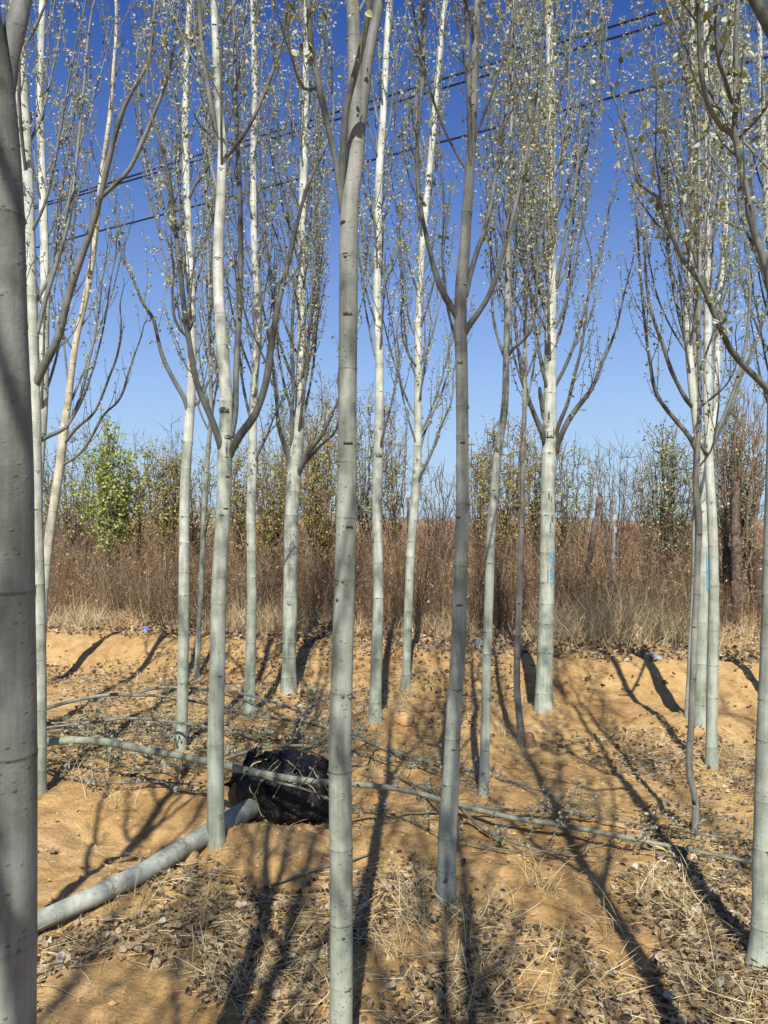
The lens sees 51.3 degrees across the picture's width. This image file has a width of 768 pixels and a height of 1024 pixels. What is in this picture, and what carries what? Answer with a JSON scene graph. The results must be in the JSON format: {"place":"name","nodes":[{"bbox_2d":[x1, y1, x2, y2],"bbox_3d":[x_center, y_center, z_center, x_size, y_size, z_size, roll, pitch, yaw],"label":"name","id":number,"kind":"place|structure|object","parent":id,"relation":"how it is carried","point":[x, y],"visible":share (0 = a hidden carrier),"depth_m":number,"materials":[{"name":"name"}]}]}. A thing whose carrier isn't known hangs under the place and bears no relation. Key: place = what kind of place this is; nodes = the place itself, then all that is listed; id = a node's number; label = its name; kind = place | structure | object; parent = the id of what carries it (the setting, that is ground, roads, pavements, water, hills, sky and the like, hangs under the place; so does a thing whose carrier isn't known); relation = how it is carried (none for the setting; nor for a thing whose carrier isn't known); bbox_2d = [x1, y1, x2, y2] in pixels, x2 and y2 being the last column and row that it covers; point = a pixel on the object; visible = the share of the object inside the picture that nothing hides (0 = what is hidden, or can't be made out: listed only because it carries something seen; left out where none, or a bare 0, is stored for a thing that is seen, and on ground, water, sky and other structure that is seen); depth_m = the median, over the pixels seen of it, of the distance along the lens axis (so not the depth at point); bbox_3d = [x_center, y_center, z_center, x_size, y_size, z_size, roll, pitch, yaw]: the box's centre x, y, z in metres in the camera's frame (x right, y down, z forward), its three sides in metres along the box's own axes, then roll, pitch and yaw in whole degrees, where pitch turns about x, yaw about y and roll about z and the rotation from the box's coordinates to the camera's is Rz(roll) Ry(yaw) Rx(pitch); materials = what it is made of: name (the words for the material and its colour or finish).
{"place":"outdoors","nodes":[
{"label":"outdoors","id":0,"kind":"place"},
{"bbox_2d":[34,5,678,206],"bbox_3d":[-3.884,-7.194,16.200,58.358,0.030,0.035,0,-1,30],"label":"power cable","id":1,"kind":"object","parent":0,"point":[580,36],"visible":0.49,"depth_m":13.62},
{"bbox_2d":[0,0,767,519],"label":"sky","id":2,"kind":"structure","parent":0,"point":[621,396],"materials":[{"name":"blue"}]},
{"bbox_2d":[35,0,742,208],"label":"power cable","id":3,"kind":"object","parent":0,"point":[559,53],"visible":0.41,"depth_m":13.21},
{"bbox_2d":[36,56,767,247],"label":"power cable","id":4,"kind":"object","parent":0,"point":[604,99],"visible":0.37,"depth_m":13.40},
{"bbox_2d":[37,523,767,1023],"bbox_3d":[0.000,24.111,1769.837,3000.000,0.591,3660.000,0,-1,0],"label":"ground","id":5,"kind":"structure","parent":0,"point":[167,819],"depth_m":4.42,"materials":[{"name":"soil"}]},
{"bbox_2d":[0,0,37,1023],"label":"poplar tree","id":6,"kind":"object","parent":5,"relation":"on","point":[18,829],"visible":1,"depth_m":1.13,"materials":[{"name":"grey plant"}]},
{"bbox_2d":[0,0,90,496],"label":"poplar tree","id":7,"kind":"object","parent":5,"relation":"on","point":[44,256],"visible":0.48,"depth_m":6.11,"materials":[{"name":"grey plant"}]},
{"bbox_2d":[43,444,70,579],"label":"young tree","id":8,"kind":"object","parent":5,"relation":"on","point":[44,489],"visible":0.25,"depth_m":17.84,"materials":[{"name":"brown plant"}]},
{"bbox_2d":[54,951,66,964],"bbox_3d":[-1.155,1.602,2.859,0.047,0.059,0.040,0,-1,-26],"label":"pale clod","id":9,"kind":"object","parent":5,"relation":"on","point":[60,954],"visible":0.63,"depth_m":2.85,"materials":[{"name":"soil"}]},
{"bbox_2d":[43,412,99,588],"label":"young tree","id":10,"kind":"object","parent":5,"relation":"on","point":[64,516],"visible":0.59,"depth_m":15.95,"materials":[{"name":"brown plant"}]},
{"bbox_2d":[62,456,101,574],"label":"young tree","id":11,"kind":"object","parent":5,"relation":"on","point":[88,520],"visible":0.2,"depth_m":19.89,"materials":[{"name":"brown plant"}]},
{"bbox_2d":[2,0,187,793],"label":"poplar tree","id":12,"kind":"object","parent":5,"relation":"on","point":[38,370],"visible":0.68,"depth_m":4.73,"materials":[{"name":"grey plant"}]},
{"bbox_2d":[34,0,159,637],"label":"poplar tree","id":13,"kind":"object","parent":5,"relation":"on","point":[64,437],"visible":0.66,"depth_m":7.79,"materials":[{"name":"beige plant"}]},
{"bbox_2d":[61,408,158,584],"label":"young tree","id":14,"kind":"object","parent":5,"relation":"on","point":[112,515],"visible":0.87,"depth_m":14.87,"materials":[{"name":"green plant"}]},
{"bbox_2d":[123,466,162,583],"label":"young tree","id":15,"kind":"object","parent":5,"relation":"on","point":[136,529],"visible":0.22,"depth_m":16.90,"materials":[{"name":"green plant"}]},
{"bbox_2d":[120,435,210,587],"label":"young tree","id":16,"kind":"object","parent":5,"relation":"on","point":[169,530],"visible":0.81,"depth_m":14.83,"materials":[{"name":"brown plant"}]},
{"bbox_2d":[131,415,199,569],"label":"young tree","id":17,"kind":"object","parent":5,"relation":"on","point":[176,435],"visible":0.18,"depth_m":19.14,"materials":[{"name":"green plant"}]},
{"bbox_2d":[83,0,265,751],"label":"poplar tree","id":18,"kind":"object","parent":5,"relation":"on","point":[190,403],"visible":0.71,"depth_m":5.53,"materials":[{"name":"grey plant"}]},
{"bbox_2d":[37,746,328,932],"bbox_3d":[-1.409,1.493,3.231,0.568,0.434,3.385,-1,-1,37],"label":"uprooted poplar","id":19,"kind":"object","parent":5,"relation":"on","point":[251,799],"visible":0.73,"depth_m":4.15,"materials":[{"name":"beige plant"}]},
{"bbox_2d":[178,850,200,865],"bbox_3d":[-0.870,1.545,3.555,0.096,0.086,0.076,0,-1,17],"label":"soil clod","id":20,"kind":"object","parent":5,"relation":"on","point":[193,855],"visible":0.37,"depth_m":3.53,"materials":[{"name":"brown soil"}]},
{"bbox_2d":[156,437,236,569],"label":"young tree","id":21,"kind":"object","parent":5,"relation":"on","point":[197,528],"visible":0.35,"depth_m":15.96,"materials":[{"name":"green plant"}]},
{"bbox_2d":[161,15,245,678],"bbox_3d":[-1.796,-1.636,8.022,0.792,6.823,0.554,0,-1,-26],"label":"poplar tree","id":22,"kind":"object","parent":5,"relation":"on","point":[208,282],"visible":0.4,"depth_m":8.04,"materials":[{"name":"grey plant"}]},
{"bbox_2d":[126,0,339,849],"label":"poplar tree","id":23,"kind":"object","parent":5,"relation":"on","point":[224,434],"visible":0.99,"depth_m":3.66,"materials":[{"name":"grey plant"}]},
{"bbox_2d":[47,685,441,792],"bbox_3d":[-1.296,1.364,5.275,3.215,0.718,1.437,0,-1,19],"label":"felled poplar","id":24,"kind":"object","parent":5,"relation":"on","point":[81,724],"visible":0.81,"depth_m":5.28,"materials":[{"name":"grey plant"}]},
{"bbox_2d":[209,429,280,586],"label":"young tree","id":25,"kind":"object","parent":5,"relation":"on","point":[238,509],"visible":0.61,"depth_m":14.91,"materials":[{"name":"green plant"}]},
{"bbox_2d":[194,0,301,719],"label":"poplar tree","id":26,"kind":"object","parent":5,"relation":"on","point":[257,299],"visible":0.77,"depth_m":6.49,"materials":[{"name":"grey plant"}]},
{"bbox_2d":[237,435,301,585],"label":"young tree","id":27,"kind":"object","parent":5,"relation":"on","point":[272,502],"visible":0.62,"depth_m":14.77,"materials":[{"name":"green plant"}]},
{"bbox_2d":[240,397,308,577],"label":"young tree","id":28,"kind":"object","parent":5,"relation":"on","point":[283,468],"visible":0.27,"depth_m":18.96,"materials":[{"name":"green plant"}]},
{"bbox_2d":[244,0,373,693],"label":"poplar tree","id":29,"kind":"object","parent":5,"relation":"on","point":[297,462],"visible":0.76,"depth_m":7.41,"materials":[{"name":"grey plant"}]},
{"bbox_2d":[266,359,359,545],"bbox_3d":[-1.479,-0.859,17.908,1.815,4.986,2.151,0,-1,18],"label":"young tree","id":30,"kind":"object","parent":5,"relation":"on","point":[321,423],"visible":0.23,"depth_m":17.77,"materials":[{"name":"green plant"}]},
{"bbox_2d":[47,669,583,807],"bbox_3d":[-0.897,1.414,5.695,4.691,0.647,0.883,0,-1,24],"label":"felled poplar","id":31,"kind":"object","parent":5,"relation":"on","point":[235,692],"visible":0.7,"depth_m":5.43,"materials":[{"name":"grey plant"}]},
{"bbox_2d":[260,394,372,604],"bbox_3d":[-0.956,-0.209,12.952,1.624,3.506,1.864,0,-1,32],"label":"young tree","id":32,"kind":"object","parent":5,"relation":"on","point":[314,509],"visible":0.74,"depth_m":12.87,"materials":[{"name":"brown plant"}]},
{"bbox_2d":[270,851,375,885],"bbox_3d":[-0.255,1.606,3.613,0.566,0.054,0.070,1,-1,-41],"label":"stick","id":33,"kind":"object","parent":5,"relation":"on","point":[312,870],"visible":0.72,"depth_m":3.53,"materials":[{"name":"wood"}]},
{"bbox_2d":[273,0,384,1023],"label":"poplar tree","id":34,"kind":"object","parent":5,"relation":"on","point":[361,48],"visible":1,"depth_m":2.27,"materials":[{"name":"grey plant"}]},
{"bbox_2d":[325,379,412,582],"bbox_3d":[-0.260,-0.612,17.056,1.854,4.483,1.878,0,-1,-34],"label":"young tree","id":35,"kind":"object","parent":5,"relation":"on","point":[360,509],"visible":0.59,"depth_m":16.82,"materials":[{"name":"green plant"}]},
{"bbox_2d":[332,0,419,723],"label":"poplar tree","id":36,"kind":"object","parent":5,"relation":"on","point":[377,216],"visible":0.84,"depth_m":6.22,"materials":[{"name":"grey plant"}]},
{"bbox_2d":[38,629,753,878],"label":"fallen twigs","id":37,"kind":"object","parent":5,"relation":"on","point":[248,730],"visible":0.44,"depth_m":5.20,"materials":[{"name":"wood"}]},
{"bbox_2d":[37,656,757,1023],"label":"soil crumbs","id":38,"kind":"object","parent":5,"relation":"on","point":[221,1010],"visible":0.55,"depth_m":3.64,"materials":[{"name":"brown soil"}]},
{"bbox_2d":[47,727,752,882],"bbox_3d":[-0.320,1.380,4.552,4.729,0.646,1.250,0,-1,29],"label":"felled poplar","id":39,"kind":"object","parent":5,"relation":"on","point":[274,777],"visible":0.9,"depth_m":4.09,"materials":[{"name":"grey plant"}]},
{"bbox_2d":[37,641,767,1023],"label":"dry grass","id":40,"kind":"structure","parent":5,"relation":"on","point":[399,893],"depth_m":3.11,"materials":[{"name":"plant"}]},
{"bbox_2d":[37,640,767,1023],"bbox_3d":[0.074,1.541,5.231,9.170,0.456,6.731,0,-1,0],"label":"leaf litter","id":41,"kind":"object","parent":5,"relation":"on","point":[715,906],"visible":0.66,"depth_m":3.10,"materials":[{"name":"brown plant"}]},
{"bbox_2d":[371,397,434,580],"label":"young tree","id":42,"kind":"object","parent":5,"relation":"on","point":[395,516],"visible":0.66,"depth_m":17.93,"materials":[{"name":"brown plant"}]},
{"bbox_2d":[43,491,762,636],"bbox_3d":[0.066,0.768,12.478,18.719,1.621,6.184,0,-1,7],"label":"dry weeds","id":43,"kind":"object","parent":5,"relation":"on","point":[149,601],"visible":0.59,"depth_m":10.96,"materials":[{"name":"brown plant"}]},
{"bbox_2d":[47,563,760,651],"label":"straw grass","id":44,"kind":"structure","parent":5,"relation":"on","point":[609,625],"depth_m":9.31,"materials":[{"name":"beige plant"}]},
{"bbox_2d":[47,610,760,699],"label":"bank litter","id":45,"kind":"object","parent":5,"relation":"on","point":[750,658],"visible":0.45,"depth_m":8.78,"materials":[{"name":"brown plant"}]},
{"bbox_2d":[395,711,413,726],"bbox_3d":[0.157,1.620,6.206,0.141,0.134,0.113,0,-1,28],"label":"soil clod","id":46,"kind":"object","parent":5,"relation":"on","point":[405,718],"visible":0.84,"depth_m":6.17,"materials":[{"name":"soil"}]},
{"bbox_2d":[48,549,761,634],"bbox_3d":[0.139,1.033,12.108,15.587,1.047,4.477,0,-1,9],"label":"weed chaff","id":47,"kind":"object","parent":5,"relation":"on","point":[387,562],"visible":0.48,"depth_m":10.54,"materials":[{"name":"beige plant"}]},
{"bbox_2d":[51,517,763,584],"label":"reddish shrubs","id":48,"kind":"object","parent":5,"relation":"on","point":[415,545],"visible":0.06,"depth_m":25.73,"materials":[{"name":"brown plant"}]},
{"bbox_2d":[406,498,409,534],"bbox_3d":[0.384,0.693,12.592,0.071,1.840,0.062,0,-1,0],"label":"wooden stake","id":49,"kind":"object","parent":5,"relation":"on","point":[408,506],"visible":0.21,"depth_m":12.58,"materials":[{"name":"grey wood"}]},
{"bbox_2d":[56,513,763,544],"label":"shrubs","id":50,"kind":"object","parent":5,"relation":"on","point":[448,530],"visible":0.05,"depth_m":60.43,"materials":[{"name":"brown plant"}]},
{"bbox_2d":[367,0,475,690],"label":"poplar tree","id":51,"kind":"object","parent":5,"relation":"on","point":[419,426],"visible":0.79,"depth_m":7.42,"materials":[{"name":"grey plant"}]},
{"bbox_2d":[403,458,476,592],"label":"young tree","id":52,"kind":"object","parent":5,"relation":"on","point":[443,523],"visible":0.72,"depth_m":15.00,"materials":[{"name":"brown plant"}]},
{"bbox_2d":[450,432,490,574],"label":"young tree","id":53,"kind":"object","parent":5,"relation":"on","point":[476,525],"visible":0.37,"depth_m":16.87,"materials":[{"name":"green plant"}]},
{"bbox_2d":[397,0,553,906],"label":"poplar tree","id":54,"kind":"object","parent":5,"relation":"on","point":[448,813],"visible":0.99,"depth_m":3.30,"materials":[{"name":"grey plant"}]},
{"bbox_2d":[474,638,482,648],"bbox_3d":[1.000,1.404,8.446,0.107,0.164,0.069,0,-1,0],"label":"plastic scrap","id":55,"kind":"object","parent":5,"relation":"on","point":[478,642],"visible":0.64,"depth_m":8.43,"materials":[{"name":"white plastic"}]},
{"bbox_2d":[469,403,558,595],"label":"young tree","id":56,"kind":"object","parent":5,"relation":"on","point":[508,514],"visible":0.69,"depth_m":13.82,"materials":[{"name":"green plant"}]},
{"bbox_2d":[446,0,590,797],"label":"poplar tree","id":57,"kind":"object","parent":5,"relation":"on","point":[506,351],"visible":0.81,"depth_m":4.59,"materials":[{"name":"grey plant"}]},
{"bbox_2d":[481,0,569,746],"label":"poplar tree","id":58,"kind":"object","parent":5,"relation":"on","point":[517,641],"visible":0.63,"depth_m":5.75,"materials":[{"name":"grey plant"}]},
{"bbox_2d":[524,732,535,748],"bbox_3d":[1.039,1.654,5.732,0.090,0.143,0.097,0,-1,0],"label":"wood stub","id":59,"kind":"object","parent":5,"relation":"on","point":[529,738],"visible":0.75,"depth_m":5.70,"materials":[{"name":"brown wood"}]},
{"bbox_2d":[500,412,566,584],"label":"young tree","id":60,"kind":"object","parent":5,"relation":"on","point":[531,504],"visible":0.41,"depth_m":15.88,"materials":[{"name":"green plant"}]},
{"bbox_2d":[484,0,641,713],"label":"poplar tree","id":61,"kind":"object","parent":5,"relation":"on","point":[551,436],"visible":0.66,"depth_m":6.51,"materials":[{"name":"grey plant"}]},
{"bbox_2d":[529,430,609,588],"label":"young tree","id":62,"kind":"object","parent":5,"relation":"on","point":[565,521],"visible":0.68,"depth_m":14.96,"materials":[{"name":"brown plant"}]},
{"bbox_2d":[582,504,593,538],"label":"utility pole","id":63,"kind":"object","parent":5,"relation":"on","point":[588,522],"visible":0.31,"depth_m":59.92,"materials":[{"name":"concrete"}]},
{"bbox_2d":[585,498,602,608],"bbox_3d":[3.254,0.692,12.392,0.292,1.834,0.117,0,-1,0],"label":"trunk","id":64,"kind":"object","parent":5,"relation":"on","point":[595,520],"visible":0.58,"depth_m":12.36,"materials":[{"name":"brown wood"}]},
{"bbox_2d":[611,498,615,603],"bbox_3d":[3.587,0.692,12.492,0.089,1.834,0.083,0,-1,0],"label":"concrete post","id":65,"kind":"object","parent":5,"relation":"on","point":[613,548],"visible":0.63,"depth_m":12.47,"materials":[{"name":"grey concrete"}]},
{"bbox_2d":[611,515,617,532],"bbox_3d":[3.607,0.179,12.499,0.100,0.292,0.093,0,-1,0],"label":"plastic wrap","id":66,"kind":"object","parent":65,"relation":"attached to","point":[614,519],"visible":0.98,"depth_m":12.47,"materials":[{"name":"white plastic"}]},
{"bbox_2d":[577,431,652,585],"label":"young tree","id":67,"kind":"object","parent":5,"relation":"on","point":[628,515],"visible":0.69,"depth_m":14.96,"materials":[{"name":"brown plant"}]},
{"bbox_2d":[622,441,668,585],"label":"young tree","id":68,"kind":"object","parent":5,"relation":"on","point":[649,513],"visible":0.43,"depth_m":16.97,"materials":[{"name":"brown plant"}]},
{"bbox_2d":[643,652,664,660],"bbox_3d":[2.559,1.377,7.578,0.196,0.091,0.166,0,-1,0],"label":"plastic bag","id":69,"kind":"object","parent":5,"relation":"on","point":[652,655],"visible":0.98,"depth_m":7.54,"materials":[{"name":"white plastic"}]},
{"bbox_2d":[658,501,665,592],"bbox_3d":[4.593,0.711,13.192,0.144,1.798,0.104,0,-1,0],"label":"tree stump","id":70,"kind":"object","parent":5,"relation":"on","point":[660,549],"visible":0.13,"depth_m":13.16,"materials":[{"name":"brown wood"}]},
{"bbox_2d":[574,0,767,971],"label":"poplar tree","id":71,"kind":"object","parent":5,"relation":"on","point":[758,936],"visible":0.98,"depth_m":2.77,"materials":[{"name":"grey plant"}]},
{"bbox_2d":[630,406,717,603],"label":"young tree","id":72,"kind":"object","parent":5,"relation":"on","point":[672,468],"visible":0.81,"depth_m":12.87,"materials":[{"name":"green plant"}]},
{"bbox_2d":[613,0,767,726],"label":"poplar tree","id":73,"kind":"object","parent":5,"relation":"on","point":[686,326],"visible":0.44,"depth_m":6.09,"materials":[{"name":"grey plant"}]},
{"bbox_2d":[630,0,767,770],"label":"poplar tree","id":74,"kind":"object","parent":5,"relation":"on","point":[711,745],"visible":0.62,"depth_m":5.15,"materials":[{"name":"grey plant"}]},
{"bbox_2d":[645,0,766,836],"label":"poplar tree","id":75,"kind":"object","parent":5,"relation":"on","point":[693,665],"visible":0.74,"depth_m":4.00,"materials":[{"name":"grey plant"}]},
{"bbox_2d":[653,0,767,718],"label":"poplar tree","id":76,"kind":"object","parent":5,"relation":"on","point":[692,567],"visible":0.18,"depth_m":6.21,"materials":[{"name":"grey plant"}]},
{"bbox_2d":[676,393,765,575],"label":"young tree","id":77,"kind":"object","parent":5,"relation":"on","point":[718,525],"visible":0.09,"depth_m":16.96,"materials":[{"name":"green plant"}]},
{"bbox_2d":[717,976,726,989],"bbox_3d":[1.154,1.611,2.725,0.040,0.058,0.026,0,-1,0],"label":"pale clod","id":78,"kind":"object","parent":5,"relation":"on","point":[719,983],"visible":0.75,"depth_m":2.72,"materials":[{"name":"soil"}]},
{"bbox_2d":[689,356,767,614],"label":"young tree","id":79,"kind":"object","parent":5,"relation":"on","point":[756,554],"visible":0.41,"depth_m":11.45,"materials":[{"name":"brown plant"}]},
{"bbox_2d":[730,481,743,623],"bbox_3d":[4.670,0.593,10.593,0.178,2.000,0.180,0,-1,0],"label":"trunk","id":80,"kind":"object","parent":5,"relation":"on","point":[735,545],"visible":0.7,"depth_m":10.55,"materials":[{"name":"brown wood"}]},
{"bbox_2d":[710,0,767,402],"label":"poplar tree","id":81,"kind":"object","parent":5,"relation":"on","point":[759,45],"visible":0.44,"depth_m":6.32,"materials":[{"name":"grey plant"}]},
{"bbox_2d":[713,358,765,618],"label":"young tree","id":82,"kind":"object","parent":5,"relation":"on","point":[725,533],"visible":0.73,"depth_m":10.94,"materials":[{"name":"brown plant"}]},
{"bbox_2d":[748,0,767,38],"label":"poplar tree","id":83,"kind":"object","parent":5,"relation":"on","point":[759,8],"visible":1,"depth_m":1.49,"materials":[{"name":"grey plant"}]},
{"bbox_2d":[43,502,763,522],"bbox_3d":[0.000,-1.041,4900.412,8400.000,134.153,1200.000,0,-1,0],"label":"hills","id":84,"kind":"structure","parent":0,"point":[213,520],"depth_m":4546.43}
]}

